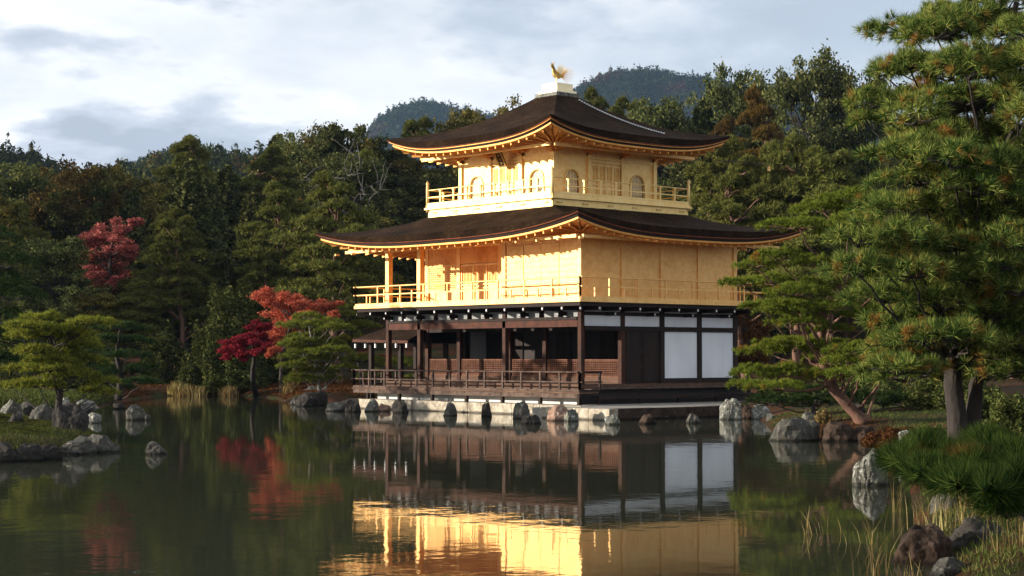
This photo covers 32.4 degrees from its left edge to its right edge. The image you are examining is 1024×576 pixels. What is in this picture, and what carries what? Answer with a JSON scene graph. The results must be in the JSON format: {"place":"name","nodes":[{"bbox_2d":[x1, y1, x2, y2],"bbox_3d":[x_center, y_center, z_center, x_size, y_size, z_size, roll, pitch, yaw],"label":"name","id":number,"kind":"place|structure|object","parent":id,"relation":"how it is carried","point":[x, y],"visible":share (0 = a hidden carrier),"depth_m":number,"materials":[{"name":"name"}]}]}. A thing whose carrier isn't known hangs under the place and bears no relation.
{"place":"outdoors","nodes":[
{"label":"outdoors","id":0,"kind":"place"},
{"bbox_2d":[0,395,932,575],"bbox_3d":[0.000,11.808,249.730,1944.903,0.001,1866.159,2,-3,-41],"label":"pond water","id":1,"kind":"structure","parent":0,"point":[239,485],"depth_m":26.61,"materials":[{"name":"green liquid"}]},
{"bbox_2d":[0,442,19,462],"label":"rock","id":2,"kind":"object","parent":1,"relation":"in","point":[8,454],"visible":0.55,"depth_m":35.79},
{"bbox_2d":[352,319,456,397],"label":"fishing porch","id":3,"kind":"object","parent":1,"relation":"on","point":[402,337],"visible":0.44,"depth_m":77.37,"materials":[{"name":"brown wood"}]},
{"bbox_2d":[0,280,1023,575],"bbox_3d":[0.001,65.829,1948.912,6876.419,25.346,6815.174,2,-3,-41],"label":"ground","id":4,"kind":"structure","parent":0,"point":[1010,386],"depth_m":66.37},
{"bbox_2d":[0,225,51,366],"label":"dark pine","id":5,"kind":"object","parent":4,"relation":"on","point":[6,355],"visible":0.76,"depth_m":68.42,"materials":[{"name":"green plant"}]},
{"bbox_2d":[0,196,53,364],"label":"wild pine","id":6,"kind":"object","parent":4,"relation":"on","point":[16,213],"visible":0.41,"depth_m":112.31,"materials":[{"name":"green plant"}]},
{"bbox_2d":[0,311,53,382],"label":"shrub","id":7,"kind":"object","parent":4,"relation":"on","point":[11,374],"visible":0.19,"depth_m":90.96,"materials":[{"name":"green plant"}]},
{"bbox_2d":[16,443,43,461],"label":"rock","id":8,"kind":"object","parent":4,"relation":"on","point":[26,452],"visible":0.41,"depth_m":36.11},
{"bbox_2d":[0,412,101,450],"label":"islet moss","id":9,"kind":"object","parent":4,"relation":"on","point":[4,418],"visible":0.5,"depth_m":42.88,"materials":[{"name":"plant"}]},
{"bbox_2d":[52,403,88,431],"bbox_3d":[-10.806,3.561,43.189,0.889,1.489,0.980,-2,-3,40],"label":"rock","id":10,"kind":"object","parent":9,"relation":"on","point":[72,416],"visible":0.45,"depth_m":43.00,"materials":[{"name":"stone"}]},
{"bbox_2d":[0,160,101,290],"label":"evergreen tree","id":11,"kind":"object","parent":4,"relation":"on","point":[22,181],"visible":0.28,"depth_m":126.62,"materials":[{"name":"green plant"}]},
{"bbox_2d":[41,444,62,460],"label":"rock","id":12,"kind":"object","parent":4,"relation":"on","point":[52,452],"visible":0.37,"depth_m":36.64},
{"bbox_2d":[0,387,114,409],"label":"shore grass","id":13,"kind":"structure","parent":4,"relation":"on","point":[34,396],"depth_m":73.83,"materials":[{"name":"green plant"}]},
{"bbox_2d":[0,235,117,344],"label":"evergreen tree","id":14,"kind":"object","parent":4,"relation":"on","point":[65,256],"visible":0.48,"depth_m":103.29,"materials":[{"name":"green plant"}]},
{"bbox_2d":[0,308,122,412],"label":"yellow pine","id":15,"kind":"object","parent":4,"relation":"on","point":[67,356],"visible":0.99,"depth_m":59.67,"materials":[{"name":"green plant"}]},
{"bbox_2d":[18,154,135,308],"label":"autumn tree","id":16,"kind":"object","parent":4,"relation":"on","point":[81,211],"visible":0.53,"depth_m":121.28,"materials":[{"name":"green plant"}]},
{"bbox_2d":[60,435,96,454],"bbox_3d":[-9.642,3.716,38.974,0.830,0.913,0.921,1,-3,-34],"label":"rock","id":17,"kind":"object","parent":4,"relation":"on","point":[81,445],"visible":0.48,"depth_m":38.69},
{"bbox_2d":[61,326,116,387],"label":"shrub","id":18,"kind":"object","parent":4,"relation":"on","point":[75,384],"visible":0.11,"depth_m":91.19,"materials":[{"name":"green plant"}]},
{"bbox_2d":[53,291,142,364],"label":"leafy tree","id":19,"kind":"object","parent":4,"relation":"on","point":[106,305],"visible":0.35,"depth_m":103.03,"materials":[{"name":"green plant"}]},
{"bbox_2d":[88,434,120,452],"bbox_3d":[-9.188,3.735,39.636,0.771,0.913,0.902,-1,-2,24],"label":"rock","id":20,"kind":"object","parent":4,"relation":"on","point":[104,444],"visible":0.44,"depth_m":39.36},
{"bbox_2d":[78,216,144,293],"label":"red maple","id":21,"kind":"object","parent":4,"relation":"on","point":[99,237],"visible":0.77,"depth_m":111.15,"materials":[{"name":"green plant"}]},
{"bbox_2d":[71,163,167,266],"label":"leafy tree","id":22,"kind":"object","parent":4,"relation":"on","point":[144,186],"visible":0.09,"depth_m":131.20,"materials":[{"name":"green plant"}]},
{"bbox_2d":[80,319,160,400],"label":"dark pine","id":23,"kind":"object","parent":4,"relation":"on","point":[117,352],"visible":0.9,"depth_m":79.60,"materials":[{"name":"green plant"}]},
{"bbox_2d":[101,278,165,376],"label":"wild pine","id":24,"kind":"object","parent":4,"relation":"on","point":[134,284],"visible":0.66,"depth_m":103.57,"materials":[{"name":"green plant"}]},
{"bbox_2d":[111,188,157,346],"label":"cypress tree","id":25,"kind":"object","parent":4,"relation":"on","point":[130,208],"visible":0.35,"depth_m":123.29,"materials":[{"name":"green plant"}]},
{"bbox_2d":[106,196,170,277],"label":"leafy tree","id":26,"kind":"object","parent":4,"relation":"on","point":[151,211],"visible":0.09,"depth_m":128.64,"materials":[{"name":"green plant"}]},
{"bbox_2d":[136,319,190,384],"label":"shrub","id":27,"kind":"object","parent":4,"relation":"on","point":[162,351],"visible":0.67,"depth_m":100.27,"materials":[{"name":"green plant"}]},
{"bbox_2d":[109,214,218,380],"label":"wild pine","id":28,"kind":"object","parent":4,"relation":"on","point":[160,247],"visible":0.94,"depth_m":104.50,"materials":[{"name":"green plant"}]},
{"bbox_2d":[117,207,223,343],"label":"wild pine","id":29,"kind":"object","parent":4,"relation":"on","point":[174,213],"visible":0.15,"depth_m":111.37,"materials":[{"name":"green plant"}]},
{"bbox_2d":[150,133,216,207],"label":"wild pine","id":30,"kind":"object","parent":4,"relation":"on","point":[186,154],"visible":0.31,"depth_m":137.46,"materials":[{"name":"green plant"}]},
{"bbox_2d":[175,363,203,387],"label":"shrub","id":31,"kind":"object","parent":4,"relation":"on","point":[188,372],"visible":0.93,"depth_m":97.53,"materials":[{"name":"green plant"}]},
{"bbox_2d":[150,158,229,363],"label":"cypress tree","id":32,"kind":"object","parent":4,"relation":"on","point":[190,192],"visible":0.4,"depth_m":112.64,"materials":[{"name":"green plant"}]},
{"bbox_2d":[153,172,246,270],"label":"evergreen tree","id":33,"kind":"object","parent":4,"relation":"on","point":[162,179],"visible":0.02,"depth_m":136.18,"materials":[{"name":"green plant"}]},
{"bbox_2d":[197,177,234,303],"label":"cypress tree","id":34,"kind":"object","parent":4,"relation":"on","point":[219,223],"visible":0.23,"depth_m":122.93,"materials":[{"name":"green plant"}]},
{"bbox_2d":[179,282,269,386],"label":"shrub","id":35,"kind":"object","parent":4,"relation":"on","point":[216,329],"visible":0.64,"depth_m":98.23,"materials":[{"name":"green plant"}]},
{"bbox_2d":[213,163,242,280],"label":"cypress tree","id":36,"kind":"object","parent":4,"relation":"on","point":[230,201],"visible":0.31,"depth_m":129.27,"materials":[{"name":"green plant"}]},
{"bbox_2d":[209,347,270,388],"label":"shrub","id":37,"kind":"object","parent":4,"relation":"on","point":[260,381],"visible":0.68,"depth_m":97.00,"materials":[{"name":"green plant"}]},
{"bbox_2d":[214,318,275,396],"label":"crimson maple","id":38,"kind":"object","parent":4,"relation":"on","point":[259,339],"visible":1,"depth_m":88.14,"materials":[{"name":"red plant"}]},
{"bbox_2d":[225,192,266,325],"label":"cypress tree","id":39,"kind":"object","parent":4,"relation":"on","point":[250,205],"visible":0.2,"depth_m":115.78,"materials":[{"name":"green plant"}]},
{"bbox_2d":[124,379,375,399],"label":"shore leaves","id":40,"kind":"object","parent":4,"relation":"on","point":[346,386],"visible":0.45,"depth_m":94.16,"materials":[{"name":"plant"}]},
{"bbox_2d":[207,179,330,309],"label":"wild pine","id":41,"kind":"object","parent":4,"relation":"on","point":[280,208],"visible":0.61,"depth_m":109.78,"materials":[{"name":"green plant"}]},
{"bbox_2d":[235,144,307,208],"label":"wild pine","id":42,"kind":"object","parent":4,"relation":"on","point":[268,160],"visible":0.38,"depth_m":139.78,"materials":[{"name":"green plant"}]},
{"bbox_2d":[237,251,306,379],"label":"wild pine","id":43,"kind":"object","parent":4,"relation":"on","point":[258,271],"visible":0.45,"depth_m":104.51,"materials":[{"name":"green plant"}]},
{"bbox_2d":[247,128,317,197],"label":"evergreen tree","id":44,"kind":"object","parent":4,"relation":"on","point":[290,138],"visible":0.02,"depth_m":160.33,"materials":[{"name":"green plant"}]},
{"bbox_2d":[261,310,307,382],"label":"shrub","id":45,"kind":"object","parent":4,"relation":"on","point":[273,373],"visible":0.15,"depth_m":102.70,"materials":[{"name":"green plant"}]},
{"bbox_2d":[246,285,344,391],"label":"scarlet maple","id":46,"kind":"object","parent":4,"relation":"on","point":[284,305],"visible":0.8,"depth_m":91.95,"materials":[{"name":"red plant"}]},
{"bbox_2d":[296,392,319,406],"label":"rock","id":47,"kind":"object","parent":4,"relation":"on","point":[307,399],"visible":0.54,"depth_m":75.71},
{"bbox_2d":[270,119,356,185],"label":"autumn tree","id":48,"kind":"object","parent":4,"relation":"on","point":[307,138],"depth_m":151.29,"materials":[{"name":"green plant"}]},
{"bbox_2d":[274,310,361,390],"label":"garden pine","id":49,"kind":"object","parent":4,"relation":"on","point":[310,345],"visible":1,"depth_m":85.49,"materials":[{"name":"green plant"}]},
{"bbox_2d":[270,200,385,360],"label":"evergreen tree","id":50,"kind":"object","parent":4,"relation":"on","point":[372,207],"visible":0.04,"depth_m":117.72,"materials":[{"name":"green plant"}]},
{"bbox_2d":[267,169,397,382],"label":"wild pine","id":51,"kind":"object","parent":4,"relation":"on","point":[329,190],"visible":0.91,"depth_m":102.13,"materials":[{"name":"green plant"}]},
{"bbox_2d":[293,209,384,355],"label":"wild pine","id":52,"kind":"object","parent":4,"relation":"on","point":[341,256],"visible":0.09,"depth_m":112.60,"materials":[{"name":"green plant"}]},
{"bbox_2d":[295,138,390,371],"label":"bare tree","id":53,"kind":"object","parent":4,"relation":"on","point":[364,194],"visible":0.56,"depth_m":111.99,"materials":[{"name":"grey plant"}]},
{"bbox_2d":[287,144,412,282],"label":"evergreen tree","id":54,"kind":"object","parent":4,"relation":"on","point":[368,177],"visible":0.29,"depth_m":131.08,"materials":[{"name":"green plant"}]},
{"bbox_2d":[295,216,414,347],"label":"leafy tree","id":55,"kind":"object","parent":4,"relation":"on","point":[386,222],"visible":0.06,"depth_m":122.70,"materials":[{"name":"green plant"}]},
{"bbox_2d":[303,119,408,218],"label":"evergreen tree","id":56,"kind":"object","parent":4,"relation":"on","point":[324,143],"visible":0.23,"depth_m":148.57,"materials":[{"name":"green plant"}]},
{"bbox_2d":[316,137,426,218],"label":"leafy tree","id":57,"kind":"object","parent":4,"relation":"on","point":[390,162],"visible":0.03,"depth_m":148.63,"materials":[{"name":"green plant"}]},
{"bbox_2d":[341,147,407,217],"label":"wild pine","id":58,"kind":"object","parent":4,"relation":"on","point":[364,153],"visible":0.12,"depth_m":138.50,"materials":[{"name":"green plant"}]},
{"bbox_2d":[325,302,424,384],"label":"garden pine","id":59,"kind":"object","parent":4,"relation":"on","point":[362,356],"visible":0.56,"depth_m":93.51,"materials":[{"name":"green plant"}]},
{"bbox_2d":[379,168,458,301],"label":"evergreen tree","id":60,"kind":"object","parent":4,"relation":"on","point":[416,198],"visible":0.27,"depth_m":138.98,"materials":[{"name":"green plant"}]},
{"bbox_2d":[387,115,451,301],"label":"wild pine","id":61,"kind":"object","parent":4,"relation":"on","point":[411,126],"visible":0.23,"depth_m":149.49,"materials":[{"name":"green plant"}]},
{"bbox_2d":[425,94,521,201],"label":"leafy tree","id":62,"kind":"object","parent":4,"relation":"on","point":[467,116],"visible":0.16,"depth_m":150.30,"materials":[{"name":"green plant"}]},
{"bbox_2d":[357,398,742,414],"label":"stone embankment","id":63,"kind":"structure","parent":4,"relation":"on","point":[463,406],"depth_m":67.73,"materials":[{"name":"stone"}]},
{"bbox_2d":[315,82,805,404],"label":"golden pavilion","id":64,"kind":"structure","parent":63,"relation":"on","point":[562,251],"depth_m":69.18,"materials":[{"name":"gold metal"}]},
{"bbox_2d":[625,331,659,382],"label":"door","id":65,"kind":"structure","parent":64,"relation":"in","point":[633,338],"depth_m":67.19,"materials":[{"name":"wood"}]},
{"bbox_2d":[582,83,610,109],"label":"wild pine","id":66,"kind":"object","parent":4,"relation":"on","point":[591,94],"visible":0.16,"depth_m":157.77,"materials":[{"name":"green plant"}]},
{"bbox_2d":[608,95,667,191],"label":"wild pine","id":67,"kind":"object","parent":4,"relation":"on","point":[619,107],"visible":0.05,"depth_m":152.35,"materials":[{"name":"green plant"}]},
{"bbox_2d":[532,402,744,419],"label":"landing terrace","id":68,"kind":"structure","parent":4,"relation":"on","point":[655,411],"depth_m":61.24,"materials":[{"name":"stone"}]},
{"bbox_2d":[625,93,700,187],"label":"evergreen tree","id":69,"kind":"object","parent":4,"relation":"on","point":[660,116],"visible":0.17,"depth_m":146.82,"materials":[{"name":"green plant"}]},
{"bbox_2d":[690,96,715,134],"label":"cypress tree","id":70,"kind":"object","parent":4,"relation":"on","point":[702,115],"visible":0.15,"depth_m":150.15,"materials":[{"name":"green plant"}]},
{"bbox_2d":[690,113,739,190],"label":"golden pine","id":71,"kind":"object","parent":4,"relation":"on","point":[724,125],"visible":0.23,"depth_m":134.20,"materials":[{"name":"green plant"}]},
{"bbox_2d":[657,129,795,216],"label":"evergreen tree","id":72,"kind":"object","parent":4,"relation":"on","point":[680,182],"visible":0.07,"depth_m":129.23,"materials":[{"name":"green plant"}]},
{"bbox_2d":[682,134,773,317],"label":"wild pine","id":73,"kind":"object","parent":4,"relation":"on","point":[707,175],"visible":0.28,"depth_m":103.35,"materials":[{"name":"green plant"}]},
{"bbox_2d":[719,398,742,419],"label":"rock","id":74,"kind":"object","parent":4,"relation":"on","point":[731,409],"visible":0.37,"depth_m":59.94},
{"bbox_2d":[675,56,790,174],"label":"evergreen tree","id":75,"kind":"object","parent":4,"relation":"on","point":[730,103],"visible":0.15,"depth_m":149.00,"materials":[{"name":"green plant"}]},
{"bbox_2d":[697,153,813,378],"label":"wild pine","id":76,"kind":"object","parent":4,"relation":"on","point":[729,203],"visible":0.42,"depth_m":99.52,"materials":[{"name":"green plant"}]},
{"bbox_2d":[738,315,774,396],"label":"evergreen tree","id":77,"kind":"object","parent":4,"relation":"on","point":[758,331],"visible":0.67,"depth_m":75.45,"materials":[{"name":"green plant"}]},
{"bbox_2d":[723,84,794,198],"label":"golden pine","id":78,"kind":"object","parent":4,"relation":"on","point":[758,107],"visible":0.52,"depth_m":123.59,"materials":[{"name":"plant"}]},
{"bbox_2d":[740,201,840,365],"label":"evergreen tree","id":79,"kind":"object","parent":4,"relation":"on","point":[775,331],"depth_m":113.40,"materials":[{"name":"green plant"}]},
{"bbox_2d":[738,194,842,368],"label":"wild pine","id":80,"kind":"object","parent":4,"relation":"on","point":[797,199],"visible":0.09,"depth_m":99.82,"materials":[{"name":"green plant"}]},
{"bbox_2d":[768,417,819,440],"bbox_3d":[7.159,3.895,45.375,1.399,1.130,1.336,0,-2,-9],"label":"rock","id":81,"kind":"object","parent":4,"relation":"on","point":[796,429],"visible":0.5,"depth_m":44.82,"materials":[{"name":"stone"}]},
{"bbox_2d":[737,130,860,362],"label":"wild pine","id":82,"kind":"object","parent":4,"relation":"on","point":[773,154],"visible":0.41,"depth_m":99.35,"materials":[{"name":"green plant"}]},
{"bbox_2d":[750,38,867,177],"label":"evergreen tree","id":83,"kind":"object","parent":4,"relation":"on","point":[788,94],"visible":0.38,"depth_m":140.75,"materials":[{"name":"green plant"}]},
{"bbox_2d":[718,185,924,424],"bbox_3d":[8.554,0.468,47.109,5.772,6.558,6.056,-1,-2,17],"label":"leaning pine","id":84,"kind":"object","parent":4,"relation":"on","point":[827,352],"visible":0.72,"depth_m":46.39,"materials":[{"name":"green plant"}]},
{"bbox_2d":[749,144,893,364],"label":"wild pine","id":85,"kind":"object","parent":4,"relation":"on","point":[836,168],"visible":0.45,"depth_m":97.46,"materials":[{"name":"green plant"}]},
{"bbox_2d":[819,422,853,441],"bbox_3d":[8.248,3.926,44.860,0.995,1.038,0.927,-1,-2,24],"label":"rock","id":86,"kind":"object","parent":4,"relation":"on","point":[837,432],"visible":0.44,"depth_m":44.50,"materials":[{"name":"stone"}]},
{"bbox_2d":[742,380,931,414],"bbox_3d":[9.835,3.281,52.380,6.206,1.162,3.238,0,-2,2],"label":"grass bank","id":87,"kind":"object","parent":4,"relation":"on","point":[881,400],"visible":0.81,"depth_m":51.85,"materials":[{"name":"green plant"}]},
{"bbox_2d":[813,363,912,402],"bbox_3d":[12.386,3.225,61.962,3.998,1.838,3.553,2,-3,-41],"label":"shrub","id":88,"kind":"object","parent":4,"relation":"on","point":[893,385],"visible":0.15,"depth_m":61.11,"materials":[{"name":"green plant"}]},
{"bbox_2d":[813,64,915,188],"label":"evergreen tree","id":89,"kind":"object","parent":4,"relation":"on","point":[864,133],"visible":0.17,"depth_m":140.46,"materials":[{"name":"green plant"}]},
{"bbox_2d":[852,448,888,485],"bbox_3d":[6.012,3.366,29.584,0.663,1.341,0.593,0,-2,-1],"label":"rock","id":90,"kind":"object","parent":4,"relation":"on","point":[863,474],"visible":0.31,"depth_m":29.36,"materials":[{"name":"stone"}]},
{"bbox_2d":[859,425,915,448],"bbox_3d":[8.629,3.421,39.906,1.532,0.646,1.510,2,-3,-41],"label":"shrub","id":91,"kind":"object","parent":4,"relation":"on","point":[870,439],"visible":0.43,"depth_m":39.68,"materials":[{"name":"brown plant"}]},
{"bbox_2d":[768,404,1023,575],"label":"bank grass","id":92,"kind":"structure","parent":4,"relation":"on","point":[985,555],"depth_m":19.20,"materials":[{"name":"green plant"}]},
{"bbox_2d":[812,0,1023,438],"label":"foreground pine","id":93,"kind":"object","parent":4,"relation":"on","point":[972,330],"visible":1,"depth_m":25.63,"materials":[{"name":"green plant"}]},
{"bbox_2d":[889,523,953,565],"bbox_3d":[4.274,2.930,18.500,0.772,0.922,0.628,-1,-2,16],"label":"rock","id":94,"kind":"object","parent":4,"relation":"on","point":[930,544],"visible":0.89,"depth_m":18.26,"materials":[{"name":"stone"}]},
{"bbox_2d":[899,493,972,530],"bbox_3d":[5.193,2.533,20.704,1.162,0.660,1.193,-1,-2,25],"label":"reed clump","id":95,"kind":"object","parent":4,"relation":"on","point":[950,514],"visible":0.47,"depth_m":20.63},
{"bbox_2d":[866,417,1023,533],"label":"shore pine","id":96,"kind":"object","parent":4,"relation":"on","point":[981,466],"visible":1,"depth_m":15.37,"materials":[{"name":"green plant"}]},
{"bbox_2d":[929,557,965,575],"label":"rock","id":97,"kind":"object","parent":4,"relation":"on","point":[946,566],"visible":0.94,"depth_m":17.20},
{"bbox_2d":[900,375,999,409],"bbox_3d":[12.910,2.729,51.863,3.074,1.872,2.920,2,-3,-41],"label":"shrub","id":98,"kind":"object","parent":4,"relation":"on","point":[937,394],"visible":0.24,"depth_m":51.44,"materials":[{"name":"green plant"}]},
{"bbox_2d":[944,383,1006,430],"bbox_3d":[10.828,2.783,39.927,2.034,1.236,1.901,2,-3,-41],"label":"shrub","id":99,"kind":"object","parent":4,"relation":"on","point":[986,407],"visible":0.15,"depth_m":39.61,"materials":[{"name":"green plant"}]},
{"bbox_2d":[949,516,1010,550],"bbox_3d":[5.021,2.954,18.774,0.874,1.038,0.925,0,-2,-9],"label":"rock","id":100,"kind":"object","parent":4,"relation":"on","point":[968,530],"visible":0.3,"depth_m":18.69,"materials":[{"name":"stone"}]},
{"bbox_2d":[981,391,1023,439],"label":"shrub","id":101,"kind":"object","parent":4,"relation":"on","point":[1010,412],"visible":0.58,"depth_m":32.69,"materials":[{"name":"green plant"}]},
{"bbox_2d":[982,516,1023,553],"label":"reed clump","id":102,"kind":"object","parent":4,"relation":"on","point":[1019,537],"visible":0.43,"depth_m":17.45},
{"bbox_2d":[0,0,1023,171],"label":"sky","id":103,"kind":"structure","parent":0,"point":[94,81],"materials":[{"name":"white"}]},
{"bbox_2d":[599,78,880,170],"bbox_3d":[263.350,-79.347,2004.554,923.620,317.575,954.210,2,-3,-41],"label":"mountain","id":104,"kind":"structure","parent":0,"point":[662,87],"depth_m":1860.59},
{"bbox_2d":[573,63,897,166],"bbox_3d":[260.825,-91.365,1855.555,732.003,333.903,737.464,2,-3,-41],"label":"mountain forest","id":105,"kind":"object","parent":104,"relation":"on","point":[677,84],"visible":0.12,"depth_m":1883.81,"materials":[{"name":"green plant"}]},
{"bbox_3d":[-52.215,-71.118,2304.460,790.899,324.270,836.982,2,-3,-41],"label":"mountain","id":106,"kind":"structure","parent":0,"visible":0},
{"bbox_2d":[362,96,495,170],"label":"mountain forest","id":107,"kind":"object","parent":106,"relation":"on","point":[401,114],"visible":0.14,"depth_m":2189.67,"materials":[{"name":"green plant"}]},
{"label":"hill","id":108,"kind":"structure","parent":0,"visible":0},
{"bbox_2d":[0,132,415,194],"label":"forest","id":109,"kind":"object","parent":108,"relation":"on","point":[234,160],"visible":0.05,"depth_m":399.40,"materials":[{"name":"plant"}]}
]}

